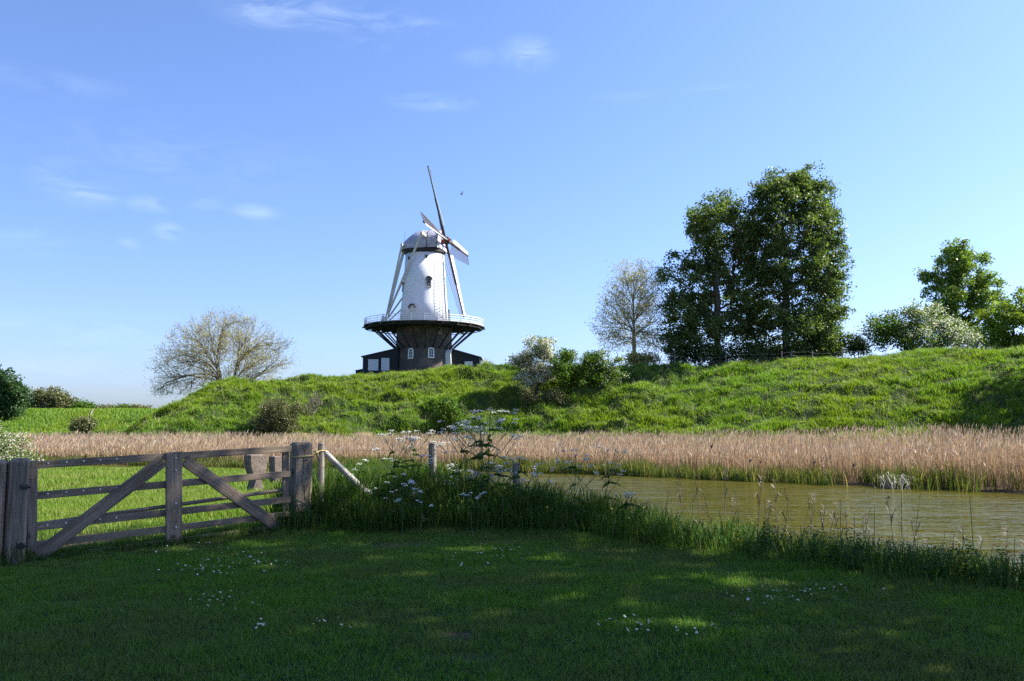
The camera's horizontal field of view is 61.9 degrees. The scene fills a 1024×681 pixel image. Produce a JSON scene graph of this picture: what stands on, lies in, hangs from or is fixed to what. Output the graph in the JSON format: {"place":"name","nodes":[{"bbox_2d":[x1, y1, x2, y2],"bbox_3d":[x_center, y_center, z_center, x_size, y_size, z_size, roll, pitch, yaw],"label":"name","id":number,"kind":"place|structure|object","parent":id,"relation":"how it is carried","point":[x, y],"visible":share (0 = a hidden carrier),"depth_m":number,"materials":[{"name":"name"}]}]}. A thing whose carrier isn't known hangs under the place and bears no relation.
{"place":"outdoors","nodes":[
{"label":"outdoors","id":0,"kind":"place"},
{"bbox_2d":[0,407,158,435],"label":"dike grass","id":1,"kind":"structure","parent":0,"point":[51,412],"depth_m":122.58,"materials":[{"name":"green plant"}]},
{"bbox_2d":[0,352,1023,680],"bbox_3d":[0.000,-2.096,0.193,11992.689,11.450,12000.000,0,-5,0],"label":"ground","id":2,"kind":"structure","parent":0,"point":[584,390],"depth_m":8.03,"materials":[{"name":"green plant"}]},
{"bbox_2d":[0,459,7,565],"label":"gate post","id":3,"kind":"object","parent":2,"relation":"on","point":[3,476],"visible":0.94,"depth_m":9.60,"materials":[{"name":"grey wood"}]},
{"bbox_2d":[3,458,30,564],"bbox_3d":[-5.653,2.155,9.759,0.241,1.603,0.237,2,-6,-24],"label":"gate post","id":4,"kind":"object","parent":2,"relation":"on","point":[17,496],"visible":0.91,"depth_m":9.69,"materials":[{"name":"grey wood"}]},
{"bbox_2d":[26,446,291,562],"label":"field gate","id":5,"kind":"structure","parent":4,"relation":"attached to","point":[173,511],"depth_m":10.87,"materials":[{"name":"grey wood"}]},
{"bbox_2d":[0,364,33,419],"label":"broadleaf tree","id":6,"kind":"object","parent":2,"relation":"on","point":[15,392],"visible":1,"depth_m":123.28,"materials":[{"name":"green plant"}]},
{"bbox_2d":[0,417,48,460],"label":"hawthorn shrub","id":7,"kind":"object","parent":2,"relation":"on","point":[6,452],"visible":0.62,"depth_m":20.95,"materials":[{"name":"white plant"}]},
{"bbox_2d":[26,397,40,407],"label":"shrub","id":8,"kind":"object","parent":2,"relation":"on","point":[33,402],"visible":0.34,"depth_m":145.32,"materials":[{"name":"green plant"}]},
{"bbox_2d":[29,385,83,408],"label":"bush","id":9,"kind":"object","parent":2,"relation":"on","point":[55,397],"visible":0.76,"depth_m":145.88,"materials":[{"name":"green plant"}]},
{"bbox_2d":[65,415,98,435],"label":"willow bush","id":10,"kind":"object","parent":2,"relation":"on","point":[84,424],"visible":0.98,"depth_m":98.97,"materials":[{"name":"green plant"}]},
{"bbox_2d":[69,399,97,408],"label":"shrub","id":11,"kind":"object","parent":2,"relation":"on","point":[81,403],"visible":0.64,"depth_m":145.27,"materials":[{"name":"green plant"}]},
{"bbox_2d":[95,403,117,408],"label":"shrub","id":12,"kind":"object","parent":2,"relation":"on","point":[99,406],"visible":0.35,"depth_m":148.57,"materials":[{"name":"green plant"}]},
{"bbox_2d":[112,403,131,407],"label":"shrub","id":13,"kind":"object","parent":2,"relation":"on","point":[124,405],"visible":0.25,"depth_m":148.93,"materials":[{"name":"green plant"}]},
{"bbox_2d":[126,403,153,408],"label":"shrub","id":14,"kind":"object","parent":2,"relation":"on","point":[135,405],"visible":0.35,"depth_m":148.69,"materials":[{"name":"green plant"}]},
{"bbox_2d":[37,466,315,549],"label":"meadow grass","id":15,"kind":"structure","parent":2,"relation":"on","point":[57,478],"depth_m":17.91,"materials":[{"name":"green plant"}]},
{"bbox_2d":[143,305,300,398],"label":"bare tree","id":16,"kind":"object","parent":2,"relation":"on","point":[239,340],"visible":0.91,"depth_m":112.38,"materials":[{"name":"beige plant"}]},
{"bbox_2d":[244,454,267,490],"bbox_3d":[-6.250,3.339,20.781,0.455,1.111,0.400,4,-7,-40],"label":"concrete block","id":17,"kind":"object","parent":2,"relation":"on","point":[255,463],"depth_m":20.66,"materials":[{"name":"grey concrete"}]},
{"bbox_2d":[242,394,311,433],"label":"thorn shrub","id":18,"kind":"object","parent":2,"relation":"on","point":[272,412],"visible":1,"depth_m":78.87,"materials":[{"name":"green plant"}]},
{"bbox_2d":[269,456,289,482],"bbox_3d":[-7.006,3.986,25.743,0.542,0.991,0.400,4,-7,-40],"label":"concrete block","id":19,"kind":"object","parent":2,"relation":"on","point":[275,462],"depth_m":25.55,"materials":[{"name":"grey concrete"}]},
{"bbox_2d":[289,441,312,528],"bbox_3d":[-3.094,2.277,12.264,0.367,1.640,0.265,3,-6,-33],"label":"gate post","id":20,"kind":"object","parent":2,"relation":"on","point":[300,479],"visible":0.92,"depth_m":12.21,"materials":[{"name":"grey wood"}]},
{"bbox_2d":[289,449,325,459],"bbox_3d":[-2.939,1.659,12.417,0.555,0.155,0.284,3,-6,-33],"label":"rope","id":21,"kind":"object","parent":20,"relation":"attached to","point":[316,452],"visible":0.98,"depth_m":12.38,"materials":[{"name":"yellow fabric"}]},
{"bbox_2d":[302,391,324,416],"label":"dead shrub","id":22,"kind":"object","parent":2,"relation":"on","point":[312,401],"visible":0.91,"depth_m":83.98,"materials":[{"name":"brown plant"}]},
{"bbox_2d":[342,459,371,490],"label":"cow parsley","id":23,"kind":"object","parent":2,"relation":"on","point":[364,460],"visible":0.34,"depth_m":13.40,"materials":[{"name":"white plant"}]},
{"bbox_2d":[365,487,386,512],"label":"cow parsley","id":24,"kind":"object","parent":2,"relation":"on","point":[374,497],"visible":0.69,"depth_m":12.42,"materials":[{"name":"green plant"}]},
{"bbox_2d":[361,348,398,373],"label":"shed","id":25,"kind":"structure","parent":2,"relation":"on","point":[381,361],"depth_m":125.19,"materials":[{"name":"wood"}]},
{"bbox_2d":[368,359,377,370],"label":"door","id":26,"kind":"structure","parent":25,"relation":"in","point":[372,363],"depth_m":125.15,"materials":[{"name":"white paint"}]},
{"bbox_2d":[381,358,388,370],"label":"door","id":27,"kind":"structure","parent":25,"relation":"in","point":[384,361],"depth_m":125.15,"materials":[{"name":"white paint"}]},
{"bbox_2d":[385,474,412,513],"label":"cow parsley","id":28,"kind":"object","parent":2,"relation":"on","point":[397,485],"visible":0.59,"depth_m":12.51,"materials":[{"name":"green plant"}]},
{"bbox_2d":[388,479,416,532],"bbox_3d":[-1.450,2.327,11.739,0.431,0.824,0.515,3,-6,-32],"label":"cow parsley","id":29,"kind":"object","parent":2,"relation":"on","point":[405,494],"visible":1,"depth_m":11.72,"materials":[{"name":"green plant"}]},
{"bbox_2d":[372,429,435,505],"bbox_3d":[-1.647,2.125,13.014,0.779,1.532,1.072,-2,-6,19],"label":"cow parsley","id":30,"kind":"object","parent":2,"relation":"on","point":[398,465],"visible":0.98,"depth_m":12.89,"materials":[{"name":"green plant"}]},
{"bbox_2d":[401,488,434,530],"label":"cow parsley","id":31,"kind":"object","parent":2,"relation":"on","point":[422,519],"visible":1,"depth_m":11.74,"materials":[{"name":"green plant"}]},
{"bbox_2d":[317,443,519,525],"bbox_3d":[-1.417,2.380,13.127,3.106,1.628,0.448,1,-5,-14],"label":"fence","id":32,"kind":"object","parent":2,"relation":"on","point":[334,461],"visible":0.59,"depth_m":12.75,"materials":[{"name":"wood"}]},
{"bbox_2d":[362,166,484,372],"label":"windmill","id":33,"kind":"object","parent":2,"relation":"on","point":[424,327],"visible":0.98,"depth_m":126.29,"materials":[{"name":"paint"}]},
{"bbox_2d":[408,348,413,358],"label":"window","id":34,"kind":"structure","parent":33,"relation":"in","point":[410,351],"depth_m":124.27,"materials":[{"name":"white paint"}]},
{"bbox_2d":[408,303,415,318],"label":"door","id":35,"kind":"structure","parent":33,"relation":"in","point":[412,307],"depth_m":125.58,"materials":[{"name":"beige paint"}]},
{"bbox_2d":[425,276,431,286],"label":"window","id":36,"kind":"structure","parent":33,"relation":"in","point":[428,279],"depth_m":126.14,"materials":[{"name":"grey glass"}]},
{"bbox_2d":[428,347,433,357],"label":"window","id":37,"kind":"structure","parent":33,"relation":"in","point":[430,350],"depth_m":124.30,"materials":[{"name":"white paint"}]},
{"bbox_2d":[445,349,451,364],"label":"door","id":38,"kind":"structure","parent":33,"relation":"in","point":[448,352],"depth_m":125.55,"materials":[{"name":"white paint"}]},
{"bbox_2d":[425,394,470,436],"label":"elder shrub","id":39,"kind":"object","parent":2,"relation":"on","point":[451,415],"visible":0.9,"depth_m":81.20,"materials":[{"name":"green plant"}]},
{"bbox_2d":[427,435,475,493],"bbox_3d":[-0.867,2.166,13.023,0.743,1.464,0.774,4,-7,-38],"label":"cow parsley","id":40,"kind":"object","parent":2,"relation":"on","point":[460,466],"visible":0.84,"depth_m":13.01,"materials":[{"name":"green plant"}]},
{"bbox_2d":[446,463,456,478],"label":"cow parsley","id":41,"kind":"object","parent":2,"relation":"on","point":[452,469],"visible":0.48,"depth_m":13.94,"materials":[{"name":"white plant"}]},
{"bbox_2d":[439,469,483,497],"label":"cow parsley","id":42,"kind":"object","parent":2,"relation":"on","point":[469,471],"visible":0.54,"depth_m":13.24,"materials":[{"name":"green plant"}]},
{"bbox_2d":[449,348,482,367],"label":"shed","id":43,"kind":"structure","parent":2,"relation":"on","point":[458,357],"depth_m":126.07,"materials":[{"name":"wood"}]},
{"bbox_2d":[455,492,490,534],"bbox_3d":[-0.517,2.390,11.605,0.494,0.674,0.432,1,-5,-8],"label":"cow parsley","id":44,"kind":"object","parent":2,"relation":"on","point":[467,503],"visible":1,"depth_m":11.60,"materials":[{"name":"green plant"}]},
{"bbox_2d":[437,408,523,524],"bbox_3d":[-0.475,1.951,12.744,1.343,1.905,1.813,-2,-6,24],"label":"cow parsley","id":45,"kind":"object","parent":2,"relation":"on","point":[481,443],"visible":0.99,"depth_m":12.72,"materials":[{"name":"green plant"}]},
{"bbox_2d":[484,462,524,491],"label":"cow parsley","id":46,"kind":"object","parent":2,"relation":"on","point":[500,474],"visible":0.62,"depth_m":13.46,"materials":[{"name":"white plant"}]},
{"bbox_2d":[0,531,1022,680],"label":"clover","id":47,"kind":"object","parent":2,"relation":"on","point":[129,672],"visible":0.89,"depth_m":7.40,"materials":[{"name":"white plant"}]},
{"bbox_2d":[0,452,1023,595],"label":"tall grass","id":48,"kind":"structure","parent":2,"relation":"on","point":[506,509],"depth_m":11.98,"materials":[{"name":"green plant"}]},
{"bbox_2d":[500,455,542,512],"bbox_3d":[0.149,2.317,12.863,0.569,1.181,0.708,-1,-5,12],"label":"cow parsley","id":49,"kind":"object","parent":2,"relation":"on","point":[518,472],"visible":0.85,"depth_m":12.77,"materials":[{"name":"green plant"}]},
{"bbox_2d":[505,335,558,398],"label":"hawthorn shrub","id":50,"kind":"object","parent":2,"relation":"on","point":[540,370],"visible":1,"depth_m":87.26,"materials":[{"name":"green plant"}]},
{"bbox_2d":[519,464,554,505],"bbox_3d":[0.390,2.349,12.637,0.566,1.049,0.605,0,-5,-4],"label":"cow parsley","id":51,"kind":"object","parent":2,"relation":"on","point":[535,481],"visible":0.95,"depth_m":12.64,"materials":[{"name":"green plant"}]},
{"bbox_2d":[518,384,576,405],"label":"bramble shrub","id":52,"kind":"object","parent":2,"relation":"on","point":[527,393],"visible":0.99,"depth_m":85.12,"materials":[{"name":"green plant"}]},
{"bbox_2d":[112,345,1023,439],"bbox_3d":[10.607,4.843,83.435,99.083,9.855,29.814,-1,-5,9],"label":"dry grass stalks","id":53,"kind":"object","parent":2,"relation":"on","point":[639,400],"visible":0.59,"depth_m":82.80,"materials":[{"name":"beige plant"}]},
{"bbox_2d":[549,347,629,388],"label":"hawthorn shrub","id":54,"kind":"object","parent":2,"relation":"on","point":[563,363],"visible":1,"depth_m":86.53,"materials":[{"name":"green plant"}]},
{"bbox_2d":[554,447,626,502],"bbox_3d":[1.196,2.332,13.075,0.814,1.403,1.229,5,-7,-42],"label":"cow parsley","id":55,"kind":"object","parent":2,"relation":"on","point":[571,467],"visible":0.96,"depth_m":13.09,"materials":[{"name":"green plant"}]},
{"bbox_2d":[602,451,610,496],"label":"reed stalk","id":56,"kind":"object","parent":2,"relation":"on","point":[605,468],"visible":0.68,"depth_m":14.38,"materials":[{"name":"plant"}]},
{"bbox_2d":[612,491,647,511],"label":"cow parsley","id":57,"kind":"object","parent":2,"relation":"on","point":[627,499],"visible":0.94,"depth_m":11.81,"materials":[{"name":"green plant"}]},
{"bbox_2d":[584,256,676,355],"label":"bare tree","id":58,"kind":"object","parent":2,"relation":"on","point":[639,292],"visible":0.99,"depth_m":100.75,"materials":[{"name":"grey plant"}]},
{"bbox_2d":[621,348,663,366],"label":"undergrowth shrub","id":59,"kind":"object","parent":2,"relation":"on","point":[636,357],"visible":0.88,"depth_m":98.74,"materials":[{"name":"green plant"}]},
{"bbox_2d":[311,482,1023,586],"bbox_3d":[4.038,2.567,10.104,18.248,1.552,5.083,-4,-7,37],"label":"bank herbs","id":60,"kind":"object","parent":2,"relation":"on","point":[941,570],"visible":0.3,"depth_m":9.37,"materials":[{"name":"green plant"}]},
{"bbox_2d":[675,476,689,528],"bbox_3d":[2.598,2.819,13.333,0.335,1.429,0.360,3,-6,-26],"label":"reed stalk","id":61,"kind":"object","parent":2,"relation":"on","point":[680,495],"visible":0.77,"depth_m":13.30,"materials":[{"name":"plant"}]},
{"bbox_2d":[664,343,708,365],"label":"undergrowth shrub","id":62,"kind":"object","parent":2,"relation":"on","point":[694,357],"visible":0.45,"depth_m":98.85,"materials":[{"name":"green plant"}]},
{"bbox_2d":[692,476,703,516],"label":"reed stalk","id":63,"kind":"object","parent":2,"relation":"on","point":[696,492],"visible":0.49,"depth_m":13.02,"materials":[{"name":"green plant"}]},
{"bbox_2d":[695,479,703,527],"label":"reed stalk","id":64,"kind":"object","parent":2,"relation":"on","point":[696,485],"visible":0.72,"depth_m":13.13,"materials":[{"name":"plant"}]},
{"bbox_2d":[653,187,781,365],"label":"poplar tree","id":65,"kind":"object","parent":2,"relation":"on","point":[714,269],"visible":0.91,"depth_m":98.15,"materials":[{"name":"green plant"}]},
{"bbox_2d":[722,468,729,529],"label":"reed stalk","id":66,"kind":"object","parent":2,"relation":"on","point":[725,495],"visible":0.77,"depth_m":12.58,"materials":[{"name":"green plant"}]},
{"bbox_2d":[707,341,755,362],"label":"undergrowth shrub","id":67,"kind":"object","parent":2,"relation":"on","point":[733,357],"visible":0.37,"depth_m":98.73,"materials":[{"name":"green plant"}]},
{"bbox_2d":[732,497,738,525],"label":"reed stalk","id":68,"kind":"object","parent":2,"relation":"on","point":[733,504],"visible":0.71,"depth_m":12.45,"materials":[{"name":"plant"}]},
{"bbox_2d":[752,476,763,525],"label":"reed stalk","id":69,"kind":"object","parent":2,"relation":"on","point":[761,481],"visible":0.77,"depth_m":12.25,"materials":[{"name":"green plant"}]},
{"bbox_2d":[758,500,772,530],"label":"reed stalk","id":70,"kind":"object","parent":2,"relation":"on","point":[769,509],"visible":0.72,"depth_m":11.88,"materials":[{"name":"beige plant"}]},
{"bbox_2d":[768,479,780,540],"bbox_3d":[3.826,2.695,12.190,0.370,1.461,0.326,3,-6,-29],"label":"reed stalk","id":71,"kind":"object","parent":2,"relation":"on","point":[777,527],"visible":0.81,"depth_m":12.24,"materials":[{"name":"brown plant"}]},
{"bbox_2d":[767,342,792,360],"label":"undergrowth shrub","id":72,"kind":"object","parent":2,"relation":"on","point":[772,359],"visible":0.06,"depth_m":98.89,"materials":[{"name":"green plant"}]},
{"bbox_2d":[778,501,792,541],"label":"reed stalk","id":73,"kind":"object","parent":2,"relation":"on","point":[786,516],"visible":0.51,"depth_m":11.65,"materials":[{"name":"plant"}]},
{"bbox_2d":[784,488,798,536],"bbox_3d":[3.881,2.671,11.830,0.150,1.248,0.422,3,-6,-33],"label":"reed stalk","id":74,"kind":"object","parent":2,"relation":"on","point":[788,511],"visible":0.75,"depth_m":11.88,"materials":[{"name":"brown plant"}]},
{"bbox_2d":[734,160,856,361],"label":"poplar tree","id":75,"kind":"object","parent":2,"relation":"on","point":[812,212],"visible":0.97,"depth_m":95.76,"materials":[{"name":"green plant"}]},
{"bbox_2d":[809,492,815,539],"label":"reed stalk","id":76,"kind":"object","parent":2,"relation":"on","point":[814,494],"visible":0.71,"depth_m":11.79,"materials":[{"name":"beige plant"}]},
{"bbox_2d":[819,502,827,538],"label":"reed stalk","id":77,"kind":"object","parent":2,"relation":"on","point":[823,517],"visible":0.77,"depth_m":11.54,"materials":[{"name":"beige plant"}]},
{"bbox_2d":[813,346,852,357],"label":"undergrowth shrub","id":78,"kind":"object","parent":2,"relation":"on","point":[821,355],"visible":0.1,"depth_m":98.66,"materials":[{"name":"green plant"}]},
{"bbox_2d":[831,501,839,535],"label":"reed stalk","id":79,"kind":"object","parent":2,"relation":"on","point":[836,503],"visible":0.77,"depth_m":11.44,"materials":[{"name":"beige plant"}]},
{"bbox_2d":[840,500,855,539],"bbox_3d":[4.542,2.724,11.418,0.283,1.156,0.271,-2,-6,23],"label":"reed stalk","id":80,"kind":"object","parent":2,"relation":"on","point":[840,518],"visible":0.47,"depth_m":11.51,"materials":[{"name":"plant"}]},
{"bbox_2d":[845,331,874,357],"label":"shrub","id":81,"kind":"object","parent":2,"relation":"on","point":[858,346],"visible":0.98,"depth_m":95.98,"materials":[{"name":"green plant"}]},
{"bbox_2d":[861,514,867,547],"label":"reed stalk","id":82,"kind":"object","parent":2,"relation":"on","point":[863,527],"visible":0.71,"depth_m":11.01,"materials":[{"name":"beige plant"}]},
{"bbox_2d":[860,511,874,544],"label":"reed stalk","id":83,"kind":"object","parent":2,"relation":"on","point":[874,526],"visible":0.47,"depth_m":10.88,"materials":[{"name":"plant"}]},
{"bbox_2d":[863,515,871,546],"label":"reed stalk","id":84,"kind":"object","parent":2,"relation":"on","point":[868,527],"visible":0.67,"depth_m":11.14,"materials":[{"name":"beige plant"}]},
{"bbox_2d":[881,496,899,546],"bbox_3d":[4.860,2.598,10.967,0.326,1.223,0.370,3,-6,-30],"label":"reed stalk","id":85,"kind":"object","parent":2,"relation":"on","point":[888,497],"visible":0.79,"depth_m":10.95,"materials":[{"name":"beige plant"}]},
{"bbox_2d":[874,473,912,489],"bbox_3d":[14.443,5.362,32.245,1.785,0.776,1.788,0,-5,0],"label":"dead reed clump","id":86,"kind":"object","parent":2,"relation":"on","point":[901,485],"visible":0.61,"depth_m":31.98,"materials":[{"name":"beige plant"}]},
{"bbox_2d":[885,491,902,548],"bbox_3d":[4.892,2.619,10.983,0.283,1.366,0.271,0,-5,1],"label":"reed stalk","id":87,"kind":"object","parent":2,"relation":"on","point":[901,513],"visible":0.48,"depth_m":10.98,"materials":[{"name":"plant"}]},
{"bbox_2d":[914,493,924,547],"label":"reed stalk","id":88,"kind":"object","parent":2,"relation":"on","point":[916,524],"visible":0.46,"depth_m":10.93,"materials":[{"name":"plant"}]},
{"bbox_2d":[855,298,987,352],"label":"hawthorn shrub","id":89,"kind":"object","parent":2,"relation":"on","point":[915,328],"visible":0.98,"depth_m":93.58,"materials":[{"name":"green plant"}]},
{"bbox_2d":[913,237,1012,348],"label":"poplar tree","id":90,"kind":"object","parent":2,"relation":"on","point":[960,266],"visible":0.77,"depth_m":116.17,"materials":[{"name":"green plant"}]},
{"bbox_2d":[972,340,988,349],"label":"wooden trestle","id":91,"kind":"object","parent":2,"relation":"on","point":[978,342],"visible":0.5,"depth_m":86.05,"materials":[{"name":"grey wood"}]},
{"bbox_2d":[969,497,992,555],"bbox_3d":[5.692,2.512,10.268,0.283,1.238,0.271,-1,-5,8],"label":"reed stalk","id":92,"kind":"object","parent":2,"relation":"on","point":[971,523],"visible":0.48,"depth_m":10.33,"materials":[{"name":"plant"}]},
{"bbox_2d":[974,286,1023,349],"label":"broadleaf tree","id":93,"kind":"object","parent":2,"relation":"on","point":[995,332],"visible":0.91,"depth_m":107.97,"materials":[{"name":"green plant"}]},
{"bbox_2d":[994,528,1008,552],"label":"reed stalk","id":94,"kind":"object","parent":2,"relation":"on","point":[1007,537],"visible":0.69,"depth_m":10.26,"materials":[{"name":"plant"}]},
{"bbox_2d":[0,0,1023,408],"label":"sky","id":95,"kind":"structure","parent":0,"point":[163,162],"materials":[{"name":"blue"}]},
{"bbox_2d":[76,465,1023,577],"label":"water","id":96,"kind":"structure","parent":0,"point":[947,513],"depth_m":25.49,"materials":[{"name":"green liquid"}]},
{"bbox_2d":[0,424,1023,490],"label":"dry reeds","id":97,"kind":"object","parent":96,"relation":"on","point":[1003,465],"visible":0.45,"depth_m":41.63,"materials":[{"name":"beige plant"}]},
{"bbox_2d":[0,422,1023,466],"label":"reed plumes","id":98,"kind":"object","parent":97,"relation":"attached to","point":[64,437],"visible":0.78,"depth_m":47.28,"materials":[{"name":"beige plant"}]},
{"bbox_2d":[5,451,1023,492],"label":"green reed shoots","id":99,"kind":"object","parent":96,"relation":"in","point":[814,477],"visible":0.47,"depth_m":36.74,"materials":[{"name":"green plant"}]},
{"bbox_2d":[94,344,1023,445],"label":"rampart grass","id":100,"kind":"structure","parent":0,"point":[643,414],"depth_m":81.82,"materials":[{"name":"green plant"}]}
]}

